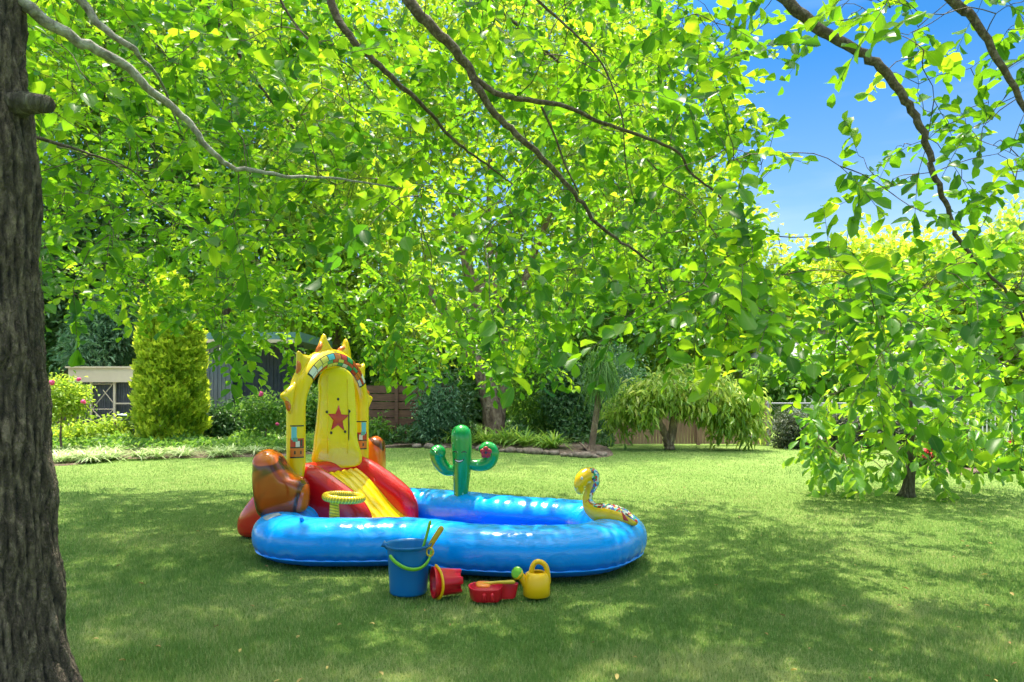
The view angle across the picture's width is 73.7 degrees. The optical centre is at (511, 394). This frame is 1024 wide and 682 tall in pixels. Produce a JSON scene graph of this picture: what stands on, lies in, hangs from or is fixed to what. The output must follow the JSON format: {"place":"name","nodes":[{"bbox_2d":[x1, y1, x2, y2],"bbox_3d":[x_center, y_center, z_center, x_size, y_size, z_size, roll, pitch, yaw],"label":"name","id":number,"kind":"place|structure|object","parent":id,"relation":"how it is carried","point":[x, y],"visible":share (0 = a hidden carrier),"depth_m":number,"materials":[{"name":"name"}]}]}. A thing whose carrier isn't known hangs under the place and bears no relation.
{"place":"outdoors","nodes":[
{"label":"outdoors","id":0,"kind":"place"},
{"bbox_2d":[40,0,1023,395],"label":"sky","id":1,"kind":"structure","parent":0,"point":[884,124],"materials":[{"name":"blue"}]},
{"bbox_2d":[51,406,1023,681],"bbox_3d":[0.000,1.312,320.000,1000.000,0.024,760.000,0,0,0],"label":"lawn","id":2,"kind":"structure","parent":0,"point":[563,468],"depth_m":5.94,"materials":[{"name":"green plant"}]},
{"bbox_2d":[39,132,152,427],"bbox_3d":[-16.077,-4.070,23.786,7.162,10.875,7.424,0,0,45],"label":"evergreen tree","id":3,"kind":"object","parent":2,"relation":"on","point":[51,338],"visible":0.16,"depth_m":23.23,"materials":[{"name":"green plant"}]},
{"bbox_2d":[65,366,159,429],"bbox_3d":[-11.136,0.252,20.450,3.138,2.096,2.100,0,0,0],"label":"aviary","id":4,"kind":"object","parent":2,"relation":"on","point":[112,398],"visible":0.33,"depth_m":19.52,"materials":[{"name":"beige paint"}]},
{"bbox_2d":[81,261,258,382],"bbox_3d":[-16.593,-3.328,33.740,12.517,10.222,11.156,0,0,0],"label":"boundary tree","id":5,"kind":"object","parent":2,"relation":"on","point":[216,327],"visible":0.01,"depth_m":31.86,"materials":[{"name":"green plant"}]},
{"bbox_2d":[53,446,311,465],"bbox_3d":[-10.136,1.276,18.902,13.447,0.104,12.979,0,0,0],"label":"garden bed","id":6,"kind":"object","parent":2,"relation":"on","point":[73,462],"visible":0.07,"depth_m":14.24,"materials":[{"name":"brown soil"}]},
{"bbox_2d":[49,368,100,450],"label":"rose bush","id":7,"kind":"object","parent":6,"relation":"on","point":[68,399],"visible":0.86,"depth_m":14.91,"materials":[{"name":"green plant"}]},
{"bbox_2d":[51,411,136,442],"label":"shrub","id":8,"kind":"object","parent":6,"relation":"on","point":[109,426],"visible":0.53,"depth_m":16.71,"materials":[{"name":"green plant"}]},
{"bbox_2d":[45,279,144,382],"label":"bottlebrush tree","id":9,"kind":"object","parent":6,"relation":"on","point":[100,346],"visible":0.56,"depth_m":20.55,"materials":[{"name":"green plant"}]},
{"bbox_2d":[126,273,213,441],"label":"golden conifer","id":10,"kind":"object","parent":6,"relation":"on","point":[169,381],"visible":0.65,"depth_m":16.42,"materials":[{"name":"green plant"}]},
{"bbox_2d":[52,436,312,462],"bbox_3d":[-7.576,1.199,17.265,7.698,0.321,7.994,0,0,-29],"label":"ground cover","id":11,"kind":"object","parent":6,"relation":"on","point":[68,453],"visible":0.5,"depth_m":14.13,"materials":[{"name":"green plant"}]},
{"bbox_2d":[52,426,314,451],"bbox_3d":[-9.515,1.109,18.655,11.545,0.637,7.303,0,0,0],"label":"ground cover","id":12,"kind":"object","parent":6,"relation":"on","point":[246,438],"visible":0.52,"depth_m":15.51,"materials":[{"name":"green plant"}]},
{"bbox_2d":[203,397,248,437],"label":"shrub","id":13,"kind":"object","parent":6,"relation":"on","point":[222,423],"visible":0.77,"depth_m":18.27,"materials":[{"name":"green plant"}]},
{"bbox_2d":[226,397,285,435],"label":"shrub","id":14,"kind":"object","parent":6,"relation":"on","point":[250,418],"visible":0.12,"depth_m":18.73,"materials":[{"name":"green plant"}]},
{"bbox_2d":[231,386,285,436],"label":"rose bush","id":15,"kind":"object","parent":6,"relation":"on","point":[266,414],"visible":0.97,"depth_m":16.64,"materials":[{"name":"green plant"}]},
{"bbox_2d":[285,383,317,437],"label":"shrub","id":16,"kind":"object","parent":6,"relation":"on","point":[311,406],"visible":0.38,"depth_m":17.70,"materials":[{"name":"green plant"}]},
{"bbox_2d":[31,0,382,338],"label":"gum tree","id":17,"kind":"object","parent":2,"relation":"on","point":[162,219],"visible":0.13,"depth_m":25.39,"materials":[{"name":"green plant"}]},
{"bbox_2d":[29,0,467,409],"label":"poplar tree","id":18,"kind":"object","parent":2,"relation":"on","point":[337,337],"visible":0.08,"depth_m":24.99,"materials":[{"name":"green plant"}]},
{"bbox_2d":[206,332,331,432],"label":"garden shed","id":19,"kind":"structure","parent":2,"relation":"on","point":[270,364],"depth_m":21.25,"materials":[{"name":"metal"}]},
{"bbox_2d":[215,270,412,417],"bbox_3d":[-10.744,-3.080,34.919,12.858,9.741,10.382,0,0,0],"label":"boundary tree","id":20,"kind":"object","parent":2,"relation":"on","point":[315,381],"visible":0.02,"depth_m":32.09,"materials":[{"name":"green plant"}]},
{"bbox_2d":[237,334,418,537],"bbox_3d":[-1.705,0.373,6.403,1.564,1.864,1.636,0,0,-30],"label":"inflatable slide","id":21,"kind":"object","parent":2,"relation":"on","point":[348,454],"visible":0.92,"depth_m":6.28,"materials":[{"name":"yellow plastic"}]},
{"bbox_2d":[381,538,433,596],"bbox_3d":[-0.677,1.124,4.467,0.312,0.344,0.316,0,0,-39],"label":"blue bucket","id":22,"kind":"object","parent":2,"relation":"on","point":[408,561],"visible":1,"depth_m":4.37,"materials":[{"name":"blue plastic"}]},
{"bbox_2d":[422,520,431,546],"bbox_3d":[-0.599,1.052,4.473,0.144,0.454,0.036,0,0,0],"label":"toy shovel","id":23,"kind":"object","parent":22,"relation":"in","point":[427,532],"visible":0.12,"depth_m":4.46,"materials":[{"name":"green plastic"}]},
{"bbox_2d":[428,526,443,551],"bbox_3d":[-0.558,1.068,4.498,0.220,0.405,0.028,0,0,4],"label":"toy rake","id":24,"kind":"object","parent":22,"relation":"in","point":[437,534],"visible":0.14,"depth_m":4.48,"materials":[{"name":"yellow plastic"}]},
{"bbox_2d":[366,383,452,441],"bbox_3d":[-3.287,0.500,17.894,3.498,1.600,0.108,0,0,0],"label":"timber fence","id":25,"kind":"object","parent":2,"relation":"on","point":[396,405],"visible":0.23,"depth_m":17.90,"materials":[{"name":"brown wood"}]},
{"bbox_2d":[412,443,420,447],"bbox_3d":[-2.342,1.278,16.767,0.241,0.141,0.165,0,0,0],"label":"edging rock","id":26,"kind":"object","parent":2,"relation":"on","point":[418,445],"visible":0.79,"depth_m":16.71,"materials":[{"name":"grey stone"}]},
{"bbox_2d":[315,250,525,422],"bbox_3d":[-4.489,-2.833,32.768,12.319,9.299,10.803,0,0,0],"label":"boundary tree","id":27,"kind":"object","parent":2,"relation":"on","point":[370,380],"visible":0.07,"depth_m":30.50,"materials":[{"name":"green plant"}]},
{"bbox_2d":[423,443,433,448],"bbox_3d":[-2.016,1.268,16.610,0.255,0.166,0.220,0,0,-23],"label":"edging rock","id":28,"kind":"object","parent":2,"relation":"on","point":[428,446],"visible":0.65,"depth_m":16.55,"materials":[{"name":"grey stone"}]},
{"bbox_2d":[430,564,462,600],"bbox_3d":[-0.420,1.205,4.397,0.188,0.232,0.214,0,0,-17],"label":"red bucket","id":29,"kind":"object","parent":2,"relation":"on","point":[445,581],"visible":1,"depth_m":4.35,"materials":[{"name":"red plastic"}]},
{"bbox_2d":[251,488,646,577],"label":"paddling pool","id":30,"kind":"structure","parent":2,"relation":"on","point":[490,535],"depth_m":5.00,"materials":[{"name":"blue plastic"}]},
{"bbox_2d":[322,491,365,517],"bbox_3d":[-1.341,0.921,5.450,0.343,0.281,0.344,0,0,0],"label":"ring toss hoop","id":31,"kind":"object","parent":30,"relation":"on","point":[334,499],"visible":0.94,"depth_m":5.32,"materials":[{"name":"yellow plastic"}]},
{"bbox_2d":[429,425,498,495],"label":"inflatable cactus","id":32,"kind":"object","parent":30,"relation":"on","point":[462,466],"visible":0.98,"depth_m":6.49,"materials":[{"name":"green plastic"}]},
{"bbox_2d":[574,467,637,525],"bbox_3d":[0.736,0.802,5.267,0.496,0.464,0.217,0,0,20],"label":"inflatable snake","id":33,"kind":"object","parent":30,"relation":"on","point":[588,479],"visible":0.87,"depth_m":5.25,"materials":[{"name":"yellow plastic"}]},
{"bbox_2d":[468,582,517,602],"bbox_3d":[-0.132,1.253,4.332,0.304,0.094,0.218,0,0,22],"label":"boat","id":34,"kind":"object","parent":2,"relation":"on","point":[494,593],"visible":0.82,"depth_m":4.31,"materials":[{"name":"red plastic"}]},
{"bbox_2d":[476,580,514,587],"bbox_3d":[-0.105,1.197,4.330,0.252,0.044,0.090,0,0,0],"label":"toy spade","id":35,"kind":"object","parent":34,"relation":"on","point":[483,584],"visible":1,"depth_m":4.32,"materials":[{"name":"yellow plastic"}]},
{"bbox_2d":[385,440,612,457],"bbox_3d":[-0.726,1.259,18.380,7.467,0.138,8.398,0,0,0],"label":"garden bed","id":36,"kind":"object","parent":2,"relation":"on","point":[577,446],"visible":0.24,"depth_m":16.22,"materials":[{"name":"brown soil"}]},
{"bbox_2d":[369,410,398,440],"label":"shrub","id":37,"kind":"object","parent":36,"relation":"on","point":[375,429],"visible":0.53,"depth_m":17.25,"materials":[{"name":"green plant"}]},
{"bbox_2d":[397,374,471,444],"bbox_3d":[-1.840,0.386,17.716,1.618,2.012,2.012,0,0,22],"label":"shrub","id":38,"kind":"object","parent":36,"relation":"on","point":[435,401],"visible":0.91,"depth_m":17.28,"materials":[{"name":"green plant"}]},
{"bbox_2d":[430,428,452,440],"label":"strap plant","id":39,"kind":"object","parent":36,"relation":"on","point":[443,432],"visible":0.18,"depth_m":17.11,"materials":[{"name":"green plant"}]},
{"bbox_2d":[205,0,694,433],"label":"spreading tree","id":40,"kind":"object","parent":36,"relation":"on","point":[491,415],"visible":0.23,"depth_m":18.40,"materials":[{"name":"green plant"}]},
{"bbox_2d":[424,366,482,429],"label":"shrub","id":41,"kind":"object","parent":36,"relation":"on","point":[467,400],"visible":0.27,"depth_m":18.40,"materials":[{"name":"green plant"}]},
{"bbox_2d":[471,427,504,444],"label":"strap plant","id":42,"kind":"object","parent":36,"relation":"on","point":[483,439],"visible":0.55,"depth_m":16.52,"materials":[{"name":"green plant"}]},
{"bbox_2d":[472,425,518,442],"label":"strap plant","id":43,"kind":"object","parent":36,"relation":"on","point":[491,430],"visible":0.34,"depth_m":16.99,"materials":[{"name":"green plant"}]},
{"bbox_2d":[383,414,616,446],"bbox_3d":[-0.647,1.051,20.705,8.688,0.872,7.786,0,0,0],"label":"ground cover","id":44,"kind":"object","parent":36,"relation":"on","point":[520,428],"visible":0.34,"depth_m":17.24,"materials":[{"name":"green plant"}]},
{"bbox_2d":[482,425,528,444],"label":"strap plant","id":45,"kind":"object","parent":36,"relation":"on","point":[502,437],"visible":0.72,"depth_m":16.39,"materials":[{"name":"green plant"}]},
{"bbox_2d":[491,427,540,446],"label":"strap plant","id":46,"kind":"object","parent":36,"relation":"on","point":[513,435],"visible":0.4,"depth_m":16.63,"materials":[{"name":"green plant"}]},
{"bbox_2d":[493,426,543,448],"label":"strap plant","id":47,"kind":"object","parent":36,"relation":"on","point":[526,437],"visible":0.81,"depth_m":16.05,"materials":[{"name":"green plant"}]},
{"bbox_2d":[519,432,544,445],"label":"strap plant","id":48,"kind":"object","parent":36,"relation":"on","point":[539,434],"visible":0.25,"depth_m":16.34,"materials":[{"name":"green plant"}]},
{"bbox_2d":[497,335,581,434],"bbox_3d":[0.740,-0.227,19.511,2.751,3.285,2.468,0,0,-23],"label":"shrub","id":49,"kind":"object","parent":36,"relation":"on","point":[534,422],"visible":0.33,"depth_m":19.09,"materials":[{"name":"green plant"}]},
{"bbox_2d":[523,434,566,448],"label":"shrub","id":50,"kind":"object","parent":36,"relation":"on","point":[540,443],"visible":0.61,"depth_m":15.64,"materials":[{"name":"green plant"}]},
{"bbox_2d":[515,428,588,450],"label":"strap plant","id":51,"kind":"object","parent":36,"relation":"on","point":[554,441],"visible":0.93,"depth_m":15.40,"materials":[{"name":"green plant"}]},
{"bbox_2d":[532,355,607,440],"bbox_3d":[1.598,0.061,18.435,2.140,2.717,2.495,0,0,0],"label":"shrub","id":52,"kind":"object","parent":36,"relation":"on","point":[563,411],"visible":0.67,"depth_m":17.91,"materials":[{"name":"green plant"}]},
{"bbox_2d":[575,343,623,450],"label":"ponytail palm","id":53,"kind":"object","parent":36,"relation":"on","point":[607,373],"visible":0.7,"depth_m":15.10,"materials":[{"name":"green plant"}]},
{"bbox_2d":[504,447,515,452],"bbox_3d":[-0.042,1.270,15.458,0.271,0.167,0.221,0,0,0],"label":"edging rock","id":54,"kind":"object","parent":2,"relation":"on","point":[510,449],"visible":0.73,"depth_m":15.38,"materials":[{"name":"grey stone"}]},
{"bbox_2d":[0,0,1023,681],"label":"shade tree","id":55,"kind":"object","parent":2,"relation":"on","point":[34,644],"visible":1,"depth_m":4.38,"materials":[{"name":"green plant"}]},
{"bbox_2d":[515,448,522,452],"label":"edging rock","id":56,"kind":"object","parent":2,"relation":"on","point":[518,450],"visible":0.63,"depth_m":15.30,"materials":[{"name":"grey stone"}]},
{"bbox_2d":[522,447,533,453],"bbox_3d":[0.377,1.276,15.191,0.294,0.188,0.217,0,0,0],"label":"edging rock","id":57,"kind":"object","parent":2,"relation":"on","point":[526,450],"visible":0.6,"depth_m":15.11,"materials":[{"name":"grey stone"}]},
{"bbox_2d":[511,559,550,598],"bbox_3d":[0.135,1.179,4.385,0.233,0.235,0.175,0,0,-36],"label":"watering can","id":58,"kind":"object","parent":2,"relation":"on","point":[535,583],"visible":1,"depth_m":4.35,"materials":[{"name":"yellow plastic"}]},
{"bbox_2d":[530,448,542,454],"bbox_3d":[0.543,1.267,15.034,0.302,0.188,0.240,0,0,0],"label":"edging rock","id":59,"kind":"object","parent":2,"relation":"on","point":[536,451],"visible":0.73,"depth_m":14.95,"materials":[{"name":"grey stone"}]},
{"bbox_2d":[444,242,629,421],"bbox_3d":[1.303,-3.205,34.116,12.781,10.033,11.248,0,0,0],"label":"boundary tree","id":60,"kind":"object","parent":2,"relation":"on","point":[505,264],"visible":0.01,"depth_m":32.22,"materials":[{"name":"green plant"}]},
{"bbox_2d":[542,450,549,454],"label":"edging rock","id":61,"kind":"object","parent":2,"relation":"on","point":[544,452],"visible":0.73,"depth_m":14.88,"materials":[{"name":"grey stone"}]},
{"bbox_2d":[549,450,558,454],"bbox_3d":[0.919,1.284,14.844,0.227,0.139,0.165,0,0,0],"label":"edging rock","id":62,"kind":"object","parent":2,"relation":"on","point":[554,452],"visible":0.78,"depth_m":14.79,"materials":[{"name":"grey stone"}]},
{"bbox_2d":[94,469,1016,681],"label":"fallen leaves","id":63,"kind":"object","parent":2,"relation":"on","point":[616,675],"visible":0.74,"depth_m":3.57,"materials":[{"name":"brown plant"}]},
{"bbox_2d":[578,452,590,457],"bbox_3d":[1.509,1.273,14.176,0.281,0.171,0.206,0,0,0],"label":"edging rock","id":64,"kind":"object","parent":2,"relation":"on","point":[584,455],"visible":0.77,"depth_m":14.10,"materials":[{"name":"grey stone"}]},
{"bbox_2d":[474,215,721,425],"bbox_3d":[3.114,-2.536,24.996,9.698,8.242,5.887,0,0,0],"label":"feathery tree","id":65,"kind":"object","parent":2,"relation":"on","point":[598,339],"visible":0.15,"depth_m":24.20,"materials":[{"name":"green plant"}]},
{"bbox_2d":[596,451,606,455],"bbox_3d":[1.887,1.281,14.376,0.249,0.158,0.193,0,0,0],"label":"edging rock","id":66,"kind":"object","parent":2,"relation":"on","point":[599,453],"visible":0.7,"depth_m":14.31,"materials":[{"name":"grey stone"}]},
{"bbox_2d":[582,337,648,439],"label":"tree","id":67,"kind":"object","parent":2,"relation":"on","point":[627,374],"visible":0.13,"depth_m":19.60,"materials":[{"name":"green plant"}]},
{"bbox_2d":[544,4,821,424],"bbox_3d":[7.299,-8.027,29.959,13.707,19.389,10.106,0,0,0],"label":"hill tree","id":68,"kind":"object","parent":2,"relation":"on","point":[685,238],"visible":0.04,"depth_m":28.53,"materials":[{"name":"green plant"}]},
{"bbox_2d":[597,358,772,450],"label":"drooping leaf tree","id":69,"kind":"object","parent":2,"relation":"on","point":[646,403],"visible":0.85,"depth_m":15.73,"materials":[{"name":"green plant"}]},
{"bbox_2d":[613,400,770,444],"bbox_3d":[4.643,0.725,17.715,4.060,1.150,0.410,0,0,0],"label":"paling fence","id":70,"kind":"object","parent":2,"relation":"on","point":[684,434],"visible":0.33,"depth_m":17.60,"materials":[{"name":"beige wood"}]},
{"bbox_2d":[731,337,878,430],"bbox_3d":[8.653,-0.189,20.056,4.886,3.125,2.742,0,0,0],"label":"shrub","id":71,"kind":"object","parent":2,"relation":"on","point":[779,393],"visible":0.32,"depth_m":19.54,"materials":[{"name":"green plant"}]},
{"bbox_2d":[765,403,922,449],"bbox_3d":[8.096,0.777,16.670,3.941,1.229,1.270,0,0,0],"label":"clipped hedge","id":72,"kind":"object","parent":2,"relation":"on","point":[792,434],"visible":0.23,"depth_m":16.43,"materials":[{"name":"green plant"}]},
{"bbox_2d":[710,213,992,381],"bbox_3d":[13.634,-3.069,28.247,11.035,8.851,7.972,0,0,0],"label":"maple tree","id":73,"kind":"object","parent":2,"relation":"on","point":[887,248],"visible":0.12,"depth_m":26.69,"materials":[{"name":"green plant"}]},
{"bbox_2d":[732,327,982,430],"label":"house","id":74,"kind":"structure","parent":2,"relation":"on","point":[754,355],"depth_m":24.00,"materials":[{"name":"stone"}]},
{"bbox_2d":[892,372,904,393],"bbox_3d":[13.594,-0.250,23.983,0.938,1.100,0.027,0,0,0],"label":"window","id":75,"kind":"structure","parent":74,"relation":"in","point":[903,390],"depth_m":23.97,"materials":[{"name":"glass"}]},
{"bbox_2d":[944,375,970,400],"bbox_3d":[15.656,-0.250,23.983,0.938,1.100,0.027,0,0,0],"label":"window","id":76,"kind":"structure","parent":74,"relation":"in","point":[956,387],"depth_m":23.97,"materials":[{"name":"glass"}]},
{"bbox_2d":[766,401,950,445],"bbox_3d":[8.880,0.750,17.300,4.879,1.150,0.050,0,0,0],"label":"chain link fence","id":77,"kind":"object","parent":2,"relation":"on","point":[767,403],"visible":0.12,"depth_m":17.28,"materials":[{"name":"metal"}]},
{"bbox_2d":[782,291,1023,502],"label":"young tree","id":78,"kind":"object","parent":2,"relation":"on","point":[964,449],"visible":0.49,"depth_m":8.35,"materials":[{"name":"green plant"}]},
{"bbox_2d":[892,189,1023,426],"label":"ash tree","id":79,"kind":"object","parent":2,"relation":"on","point":[1009,221],"visible":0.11,"depth_m":26.82,"materials":[{"name":"green plant"}]},
{"bbox_2d":[919,461,1022,473],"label":"garden bed","id":80,"kind":"object","parent":2,"relation":"on","point":[974,469],"visible":0.09,"depth_m":11.54,"materials":[{"name":"brown soil"}]},
{"bbox_2d":[897,436,950,464],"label":"flowering plant","id":81,"kind":"object","parent":80,"relation":"on","point":[928,452],"visible":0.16,"depth_m":12.43,"materials":[{"name":"pink plant"}]},
{"bbox_2d":[1004,436,1023,461],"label":"flowering plant","id":82,"kind":"object","parent":80,"relation":"on","point":[1006,437],"visible":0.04,"depth_m":12.51,"materials":[{"name":"green plant"}]},
{"bbox_2d":[924,410,1020,442],"bbox_3d":[11.020,0.804,15.492,3.391,0.892,0.045,0,0,0],"label":"white pool fence","id":83,"kind":"object","parent":2,"relation":"on","point":[995,424],"visible":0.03,"depth_m":15.47,"materials":[{"name":"paint"}]}
]}

